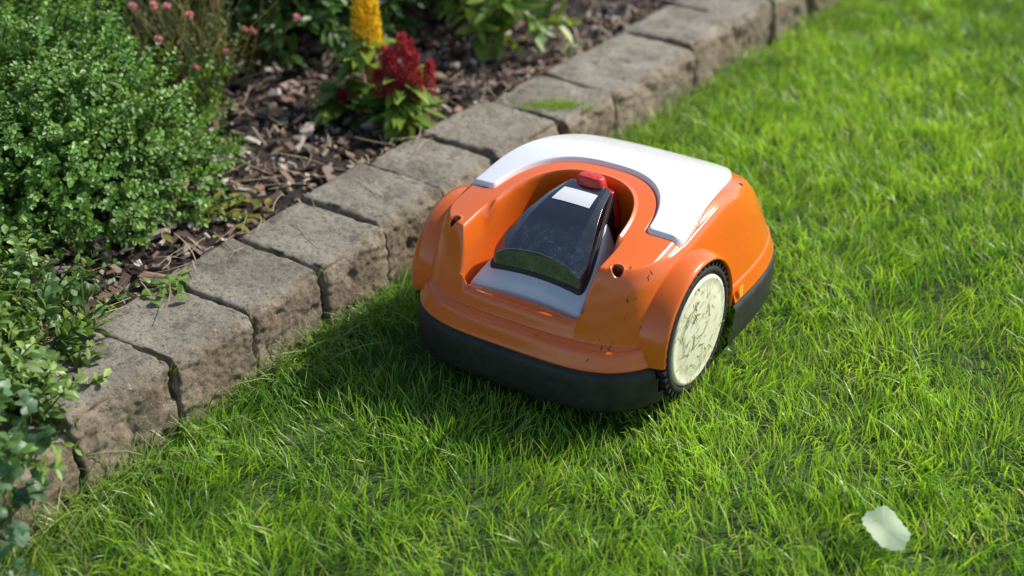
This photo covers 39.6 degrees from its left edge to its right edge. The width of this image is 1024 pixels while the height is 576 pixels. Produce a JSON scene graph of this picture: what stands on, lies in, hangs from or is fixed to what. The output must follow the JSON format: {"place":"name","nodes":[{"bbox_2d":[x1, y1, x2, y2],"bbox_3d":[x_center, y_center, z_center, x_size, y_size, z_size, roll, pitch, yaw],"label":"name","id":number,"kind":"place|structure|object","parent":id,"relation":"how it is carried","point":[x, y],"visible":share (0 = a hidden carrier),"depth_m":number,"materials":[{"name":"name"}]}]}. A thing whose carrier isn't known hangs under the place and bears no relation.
{"place":"outdoors","nodes":[
{"label":"outdoors","id":0,"kind":"place"},
{"bbox_2d":[0,0,674,347],"bbox_3d":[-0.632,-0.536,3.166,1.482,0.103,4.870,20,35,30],"label":"bark mulch","id":1,"kind":"object","parent":0,"point":[429,42],"visible":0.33,"depth_m":2.87,"materials":[{"name":"brown wood"}]},
{"bbox_2d":[0,378,59,565],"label":"geranium plant","id":2,"kind":"object","parent":1,"relation":"on","point":[34,489],"visible":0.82,"depth_m":1.82,"materials":[{"name":"green plant"}]},
{"bbox_2d":[0,248,94,424],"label":"geranium plant","id":3,"kind":"object","parent":1,"relation":"on","point":[79,295],"visible":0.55,"depth_m":2.12,"materials":[{"name":"green plant"}]},
{"bbox_2d":[0,279,111,509],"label":"foliage clump","id":4,"kind":"object","parent":1,"relation":"on","point":[50,383],"visible":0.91,"depth_m":1.90,"materials":[{"name":"green plant"}]},
{"bbox_2d":[0,218,139,424],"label":"foliage clump","id":5,"kind":"object","parent":1,"relation":"on","point":[16,242],"visible":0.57,"depth_m":2.12,"materials":[{"name":"green plant"}]},
{"bbox_2d":[90,304,122,320],"bbox_3d":[-0.620,0.041,2.153,0.108,0.014,0.058,-11,32,-18],"label":"weed","id":6,"kind":"object","parent":1,"relation":"on","point":[117,306],"visible":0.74,"depth_m":2.17,"materials":[{"name":"green plant"}]},
{"bbox_2d":[0,0,247,299],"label":"herb shrub","id":7,"kind":"object","parent":1,"relation":"on","point":[79,112],"visible":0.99,"depth_m":2.42,"materials":[{"name":"green plant"}]},
{"bbox_2d":[0,0,267,51],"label":"leafy shrub","id":8,"kind":"object","parent":1,"relation":"on","point":[107,7],"visible":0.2,"depth_m":3.09,"materials":[{"name":"green plant"}]},
{"bbox_2d":[70,0,300,112],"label":"pink flower plant","id":9,"kind":"object","parent":1,"relation":"on","point":[195,49],"visible":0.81,"depth_m":2.87,"materials":[{"name":"green plant"}]},
{"bbox_2d":[160,188,272,242],"bbox_3d":[-0.511,-0.123,2.457,0.199,0.021,0.189,-9,31,-15],"label":"weed","id":10,"kind":"object","parent":1,"relation":"on","point":[242,201],"visible":0.76,"depth_m":2.48,"materials":[{"name":"green plant"}]},
{"bbox_2d":[119,0,428,79],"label":"leafy shrub","id":11,"kind":"object","parent":1,"relation":"on","point":[316,14],"visible":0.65,"depth_m":3.04,"materials":[{"name":"green plant"}]},
{"bbox_2d":[301,79,380,131],"bbox_3d":[-0.349,-0.365,2.875,0.209,0.100,0.184,0,30,0],"label":"leafy plant","id":12,"kind":"object","parent":1,"relation":"on","point":[342,94],"visible":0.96,"depth_m":2.85,"materials":[{"name":"green plant"}]},
{"bbox_2d":[0,0,700,374],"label":"dry straw","id":13,"kind":"object","parent":1,"relation":"on","point":[346,154],"visible":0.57,"depth_m":2.69,"materials":[{"name":"plant"}]},
{"bbox_2d":[329,0,396,108],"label":"yellow celosia","id":14,"kind":"object","parent":1,"relation":"on","point":[354,57],"visible":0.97,"depth_m":2.83,"materials":[{"name":"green plant"}]},
{"bbox_2d":[358,30,446,144],"bbox_3d":[-0.210,-0.392,2.808,0.182,0.238,0.205,-12,32,-20],"label":"red celosia","id":15,"kind":"object","parent":1,"relation":"on","point":[408,93],"visible":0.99,"depth_m":2.78,"materials":[{"name":"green plant"}]},
{"bbox_2d":[378,0,467,18],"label":"leafy shrub","id":16,"kind":"object","parent":1,"relation":"on","point":[436,3],"visible":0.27,"depth_m":3.26,"materials":[{"name":"green plant"}]},
{"bbox_2d":[434,0,582,65],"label":"broadleaf plant","id":17,"kind":"object","parent":1,"relation":"on","point":[482,18],"visible":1,"depth_m":3.12,"materials":[{"name":"green plant"}]},
{"bbox_2d":[562,39,585,54],"bbox_3d":[0.140,-0.538,3.180,0.050,0.011,0.089,15,33,24],"label":"weed","id":18,"kind":"object","parent":1,"relation":"on","point":[569,47],"visible":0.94,"depth_m":3.17,"materials":[{"name":"green plant"}]},
{"bbox_2d":[0,0,1023,575],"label":"lawn ground","id":19,"kind":"structure","parent":0,"point":[370,476],"depth_m":2.06,"materials":[{"name":"green plant"}]},
{"bbox_2d":[0,520,38,575],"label":"geranium plant","id":20,"kind":"object","parent":19,"relation":"on","point":[17,531],"visible":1,"depth_m":1.72,"materials":[{"name":"green plant"}]},
{"bbox_2d":[133,446,223,482],"bbox_3d":[-0.465,0.243,1.992,0.114,0.013,0.088,0,30,0],"label":"weed","id":21,"kind":"object","parent":19,"relation":"on","point":[151,459],"visible":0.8,"depth_m":1.99,"materials":[{"name":"green plant"}]},
{"bbox_2d":[185,423,235,460],"bbox_3d":[-0.439,0.220,2.036,0.099,0.015,0.061,25,38,36],"label":"weed","id":22,"kind":"object","parent":19,"relation":"on","point":[217,441],"visible":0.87,"depth_m":2.04,"materials":[{"name":"green plant"}]},
{"bbox_2d":[0,0,843,545],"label":"stone edging","id":23,"kind":"object","parent":19,"relation":"on","point":[272,282],"visible":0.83,"depth_m":2.34,"materials":[{"name":"concrete"}]},
{"bbox_2d":[141,270,190,305],"bbox_3d":[-0.536,-0.004,2.201,0.077,0.016,0.103,-4,30,-7],"label":"weed","id":24,"kind":"object","parent":23,"relation":"on","point":[174,281],"visible":1,"depth_m":2.20,"materials":[{"name":"green plant"}]},
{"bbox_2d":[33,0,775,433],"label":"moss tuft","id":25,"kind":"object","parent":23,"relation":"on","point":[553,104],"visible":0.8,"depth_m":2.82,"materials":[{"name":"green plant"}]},
{"bbox_2d":[412,134,773,411],"bbox_3d":[0.151,-0.073,2.270,0.461,0.283,0.597,18,35,28],"label":"robot lawn mower","id":26,"kind":"object","parent":19,"relation":"on","point":[593,273],"visible":1,"depth_m":2.11,"materials":[{"name":"orange plastic"}]},
{"bbox_2d":[861,506,910,550],"bbox_3d":[0.481,0.309,1.826,0.060,0.021,0.068,0,30,0],"label":"fallen leaf","id":27,"kind":"object","parent":19,"relation":"on","point":[886,528],"visible":1,"depth_m":1.83,"materials":[{"name":"white plant"}]}
]}

